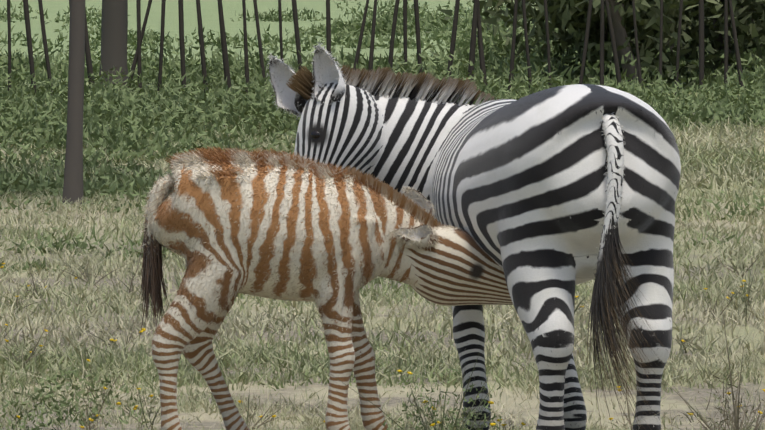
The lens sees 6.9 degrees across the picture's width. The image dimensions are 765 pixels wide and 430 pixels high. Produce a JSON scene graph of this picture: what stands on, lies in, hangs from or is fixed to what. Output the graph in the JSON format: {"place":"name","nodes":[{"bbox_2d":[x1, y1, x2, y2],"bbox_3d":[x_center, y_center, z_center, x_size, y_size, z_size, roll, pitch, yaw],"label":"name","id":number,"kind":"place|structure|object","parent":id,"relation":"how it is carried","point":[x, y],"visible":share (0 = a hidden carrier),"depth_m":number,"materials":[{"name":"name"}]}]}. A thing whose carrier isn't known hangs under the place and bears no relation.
{"place":"outdoors","nodes":[
{"label":"outdoors","id":0,"kind":"place"},
{"bbox_2d":[0,172,764,388],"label":"grass","id":1,"kind":"structure","parent":0,"point":[89,298],"depth_m":29.69,"materials":[{"name":"green plant"}]},
{"bbox_2d":[0,0,764,429],"bbox_3d":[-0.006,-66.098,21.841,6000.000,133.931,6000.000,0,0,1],"label":"ground","id":2,"kind":"structure","parent":0,"point":[232,10],"depth_m":30.30,"materials":[{"name":"green plant"}]},
{"bbox_2d":[0,280,40,313],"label":"grass tuft","id":3,"kind":"object","parent":2,"relation":"on","point":[17,296],"visible":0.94,"depth_m":30.42,"materials":[{"name":"yellow"}]},
{"bbox_2d":[0,309,55,368],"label":"grass tuft","id":4,"kind":"object","parent":2,"relation":"on","point":[15,357],"visible":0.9,"depth_m":27.43,"materials":[{"name":"yellow"}]},
{"bbox_2d":[0,414,55,429],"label":"weed leaves","id":5,"kind":"object","parent":2,"relation":"on","point":[32,428],"visible":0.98,"depth_m":22.33,"materials":[{"name":"green plant"}]},
{"bbox_2d":[23,260,53,298],"bbox_3d":[-1.753,0.303,31.720,0.125,0.241,0.211,0,0,30],"label":"grass tuft","id":6,"kind":"object","parent":2,"relation":"on","point":[31,274],"visible":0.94,"depth_m":31.71,"materials":[{"name":"yellow"}]},
{"bbox_2d":[62,0,84,203],"bbox_3d":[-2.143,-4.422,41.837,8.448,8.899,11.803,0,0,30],"label":"post","id":7,"kind":"object","parent":2,"relation":"on","point":[73,182],"visible":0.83,"depth_m":42.45,"materials":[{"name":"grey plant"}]},
{"bbox_2d":[0,368,147,428],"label":"weed leaves","id":8,"kind":"object","parent":2,"relation":"on","point":[94,410],"visible":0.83,"depth_m":24.51,"materials":[{"name":"green plant"}]},
{"bbox_2d":[60,260,122,285],"bbox_3d":[-1.505,0.295,32.794,0.341,0.156,0.154,0,0,9],"label":"grass tuft","id":9,"kind":"object","parent":2,"relation":"on","point":[86,274],"visible":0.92,"depth_m":32.80,"materials":[{"name":"green plant"}]},
{"bbox_2d":[59,359,128,411],"bbox_3d":[-1.200,0.693,25.522,0.355,0.239,0.277,0,0,1],"label":"weed","id":10,"kind":"object","parent":2,"relation":"on","point":[105,388],"visible":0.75,"depth_m":25.49,"materials":[{"name":"yellow"}]},
{"bbox_2d":[79,394,109,429],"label":"weed","id":11,"kind":"object","parent":2,"relation":"on","point":[91,423],"visible":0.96,"depth_m":23.54,"materials":[{"name":"yellow"}]},
{"bbox_2d":[98,0,130,92],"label":"tree","id":12,"kind":"object","parent":2,"relation":"on","point":[114,24],"visible":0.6,"depth_m":68.80,"materials":[{"name":"grey plant"}]},
{"bbox_2d":[86,307,147,349],"bbox_3d":[-1.180,0.487,28.143,0.275,0.259,0.244,0,0,1],"label":"weed","id":13,"kind":"object","parent":2,"relation":"on","point":[141,331],"visible":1,"depth_m":28.14,"materials":[{"name":"yellow"}]},
{"bbox_2d":[99,386,160,429],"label":"weed","id":14,"kind":"object","parent":2,"relation":"on","point":[134,408],"visible":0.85,"depth_m":24.68,"materials":[{"name":"yellow"}]},
{"bbox_2d":[99,249,164,294],"bbox_3d":[-1.323,0.287,32.121,0.265,0.246,0.461,0,0,22],"label":"grass tuft","id":15,"kind":"object","parent":2,"relation":"on","point":[130,290],"visible":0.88,"depth_m":32.12,"materials":[{"name":"green plant"}]},
{"bbox_2d":[0,45,520,200],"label":"bushes","id":16,"kind":"object","parent":2,"relation":"on","point":[162,112],"visible":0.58,"depth_m":54.90,"materials":[{"name":"green plant"}]},
{"bbox_2d":[238,390,286,429],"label":"weed","id":17,"kind":"object","parent":2,"relation":"on","point":[250,417],"visible":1,"depth_m":24.42,"materials":[{"name":"yellow"}]},
{"bbox_2d":[0,0,527,95],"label":"bushes","id":18,"kind":"object","parent":2,"relation":"on","point":[59,69],"visible":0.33,"depth_m":77.55,"materials":[{"name":"green plant"}]},
{"bbox_2d":[141,156,512,429],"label":"zebra foal","id":19,"kind":"object","parent":2,"relation":"on","point":[457,268],"visible":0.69,"depth_m":22.11},
{"bbox_2d":[135,214,168,334],"bbox_3d":[-0.814,0.215,22.230,0.101,0.438,0.130,0,0,-43],"label":"tail","id":20,"kind":"object","parent":19,"relation":"attached to","point":[152,280],"visible":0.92,"depth_m":22.20},
{"bbox_2d":[150,146,480,429],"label":"fur","id":21,"kind":"object","parent":19,"relation":"on","point":[262,156],"visible":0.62,"depth_m":22.12,"materials":[{"name":"brown fur"}]},
{"bbox_2d":[390,223,441,251],"bbox_3d":[0.113,0.077,22.191,0.197,0.115,0.125,0,0,1],"label":"ear","id":22,"kind":"object","parent":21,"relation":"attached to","point":[411,236],"visible":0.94,"depth_m":22.19},
{"bbox_2d":[402,184,437,215],"bbox_3d":[0.129,-0.030,22.379,0.117,0.168,0.139,0,0,-32],"label":"ear","id":23,"kind":"object","parent":21,"relation":"on","point":[415,195],"visible":0.46,"depth_m":22.41},
{"bbox_2d":[345,166,442,226],"bbox_3d":[0.047,-0.035,22.296,0.383,0.281,0.117,0,0,-10],"label":"foal's mane","id":24,"kind":"object","parent":19,"relation":"on","point":[406,202],"visible":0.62,"depth_m":22.27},
{"bbox_2d":[7,0,744,103],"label":"fence poles","id":25,"kind":"object","parent":2,"relation":"on","point":[476,25],"visible":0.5,"depth_m":65.90,"materials":[{"name":"grey wood"}]},
{"bbox_2d":[0,0,764,92],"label":"bushes","id":26,"kind":"object","parent":2,"relation":"on","point":[289,18],"visible":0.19,"depth_m":107.49,"materials":[{"name":"green plant"}]},
{"bbox_2d":[0,251,764,429],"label":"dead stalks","id":27,"kind":"object","parent":2,"relation":"on","point":[115,420],"visible":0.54,"depth_m":26.53,"materials":[{"name":"beige plant"}]},
{"bbox_2d":[0,181,764,272],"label":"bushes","id":28,"kind":"object","parent":2,"relation":"on","point":[84,245],"visible":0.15,"depth_m":36.92,"materials":[{"name":"green plant"}]},
{"bbox_2d":[329,352,503,429],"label":"weed","id":29,"kind":"object","parent":2,"relation":"on","point":[440,427],"visible":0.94,"depth_m":20.99,"materials":[{"name":"green plant"}]},
{"bbox_2d":[381,367,501,429],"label":"weed leaves","id":30,"kind":"object","parent":2,"relation":"on","point":[434,411],"visible":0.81,"depth_m":21.00,"materials":[{"name":"green plant"}]},
{"bbox_2d":[391,0,537,44],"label":"thicket","id":31,"kind":"object","parent":2,"relation":"on","point":[445,21],"visible":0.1,"depth_m":90.78,"materials":[{"name":"green plant"}]},
{"bbox_2d":[294,83,680,429],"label":"zebra","id":32,"kind":"object","parent":2,"relation":"on","point":[412,142],"visible":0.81,"depth_m":21.95},
{"bbox_2d":[266,53,306,117],"bbox_3d":[-0.337,-0.468,22.958,0.181,0.245,0.113,0,0,39],"label":"ear","id":33,"kind":"object","parent":32,"relation":"on","point":[286,96],"visible":0.73,"depth_m":22.98},
{"bbox_2d":[286,66,322,100],"bbox_3d":[-0.279,-0.477,22.872,0.145,0.138,0.180,0,0,1],"label":"mane","id":34,"kind":"object","parent":32,"relation":"on","point":[302,84],"visible":0.73,"depth_m":22.84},
{"bbox_2d":[311,131,319,138],"bbox_3d":[-0.231,-0.288,22.773,0.060,0.041,0.048,0,0,1],"label":"eye","id":35,"kind":"object","parent":32,"relation":"on","point":[315,134],"visible":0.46,"depth_m":22.75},
{"bbox_2d":[309,42,345,104],"bbox_3d":[-0.187,-0.493,22.804,0.155,0.268,0.118,0,0,34],"label":"ear","id":36,"kind":"object","parent":32,"relation":"on","point":[325,68],"visible":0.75,"depth_m":22.82},
{"bbox_2d":[339,65,497,105],"bbox_3d":[0.112,-0.464,22.980,0.631,0.170,0.213,0,0,1],"label":"zebra mane","id":37,"kind":"object","parent":32,"relation":"on","point":[386,81],"visible":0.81,"depth_m":22.94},
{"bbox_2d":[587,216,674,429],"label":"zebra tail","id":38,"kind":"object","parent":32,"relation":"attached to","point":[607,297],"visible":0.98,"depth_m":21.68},
{"bbox_2d":[473,416,525,429],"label":"weed","id":39,"kind":"object","parent":2,"relation":"on","point":[522,423],"visible":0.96,"depth_m":22.48,"materials":[{"name":"yellow"}]},
{"bbox_2d":[574,290,591,313],"bbox_3d":[0.884,0.398,29.628,0.245,0.196,0.150,0,0,1],"label":"weed","id":40,"kind":"object","parent":2,"relation":"on","point":[580,302],"visible":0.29,"depth_m":29.64,"materials":[{"name":"yellow"}]},
{"bbox_2d":[430,0,761,69],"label":"thicket","id":41,"kind":"object","parent":2,"relation":"on","point":[448,12],"visible":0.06,"depth_m":79.20,"materials":[{"name":"green plant"}]},
{"bbox_2d":[443,1,764,96],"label":"bushes","id":42,"kind":"object","parent":2,"relation":"on","point":[495,46],"visible":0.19,"depth_m":72.61,"materials":[{"name":"green foliage"}]},
{"bbox_2d":[445,55,764,129],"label":"bushes","id":43,"kind":"object","parent":2,"relation":"on","point":[718,106],"visible":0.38,"depth_m":61.94,"materials":[{"name":"green plant"}]},
{"bbox_2d":[472,0,749,89],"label":"thicket","id":44,"kind":"object","parent":2,"relation":"on","point":[562,12],"visible":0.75,"depth_m":72.01,"materials":[{"name":"green plant"}]},
{"bbox_2d":[609,381,676,429],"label":"weed","id":45,"kind":"object","parent":2,"relation":"on","point":[628,415],"visible":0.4,"depth_m":24.09,"materials":[{"name":"green plant"}]},
{"bbox_2d":[598,0,764,83],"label":"thicket","id":46,"kind":"object","parent":2,"relation":"on","point":[744,13],"visible":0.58,"depth_m":73.42,"materials":[{"name":"green plant"}]},
{"bbox_2d":[673,326,703,352],"bbox_3d":[1.338,0.546,28.100,0.115,0.147,0.257,0,0,38],"label":"weed","id":47,"kind":"object","parent":2,"relation":"on","point":[684,341],"visible":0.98,"depth_m":28.11,"materials":[{"name":"yellow"}]},
{"bbox_2d":[669,395,728,429],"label":"grass tuft","id":48,"kind":"object","parent":2,"relation":"on","point":[710,422],"visible":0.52,"depth_m":21.37,"materials":[{"name":"brown"}]},
{"bbox_2d":[670,300,764,429],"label":"weed","id":49,"kind":"object","parent":2,"relation":"on","point":[736,420],"visible":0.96,"depth_m":20.99,"materials":[{"name":"green"}]},
{"bbox_2d":[674,3,764,68],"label":"thicket","id":50,"kind":"object","parent":2,"relation":"on","point":[762,4],"visible":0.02,"depth_m":81.74,"materials":[{"name":"green plant"}]},
{"bbox_2d":[695,281,751,319],"bbox_3d":[1.614,0.407,29.628,0.230,0.200,0.452,0,0,36],"label":"grass tuft","id":51,"kind":"object","parent":2,"relation":"on","point":[716,301],"visible":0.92,"depth_m":29.58,"materials":[{"name":"yellow"}]},
{"bbox_2d":[699,385,762,429],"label":"weed","id":52,"kind":"object","parent":2,"relation":"on","point":[735,413],"visible":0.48,"depth_m":22.70,"materials":[{"name":"green plant"}]},
{"bbox_2d":[707,0,764,80],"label":"thicket","id":53,"kind":"object","parent":2,"relation":"on","point":[755,33],"visible":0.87,"depth_m":69.84,"materials":[{"name":"green plant"}]},
{"bbox_2d":[710,253,763,322],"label":"grass tuft","id":54,"kind":"object","parent":2,"relation":"on","point":[748,301],"visible":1,"depth_m":29.52,"materials":[{"name":"green plant"}]},
{"bbox_2d":[715,250,764,276],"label":"grass tuft","id":55,"kind":"object","parent":2,"relation":"on","point":[735,264],"visible":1,"depth_m":33.57,"materials":[{"name":"green plant"}]},
{"bbox_2d":[729,280,764,308],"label":"grass tuft","id":56,"kind":"object","parent":2,"relation":"on","point":[746,294],"visible":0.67,"depth_m":30.58,"materials":[{"name":"green plant"}]},
{"bbox_2d":[0,343,764,429],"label":"grass","id":57,"kind":"structure","parent":0,"point":[190,402],"depth_m":26.29,"materials":[{"name":"green plant"}]},
{"bbox_2d":[0,100,764,189],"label":"grass","id":58,"kind":"structure","parent":0,"point":[697,161],"depth_m":49.67,"materials":[{"name":"green plant"}]}
]}

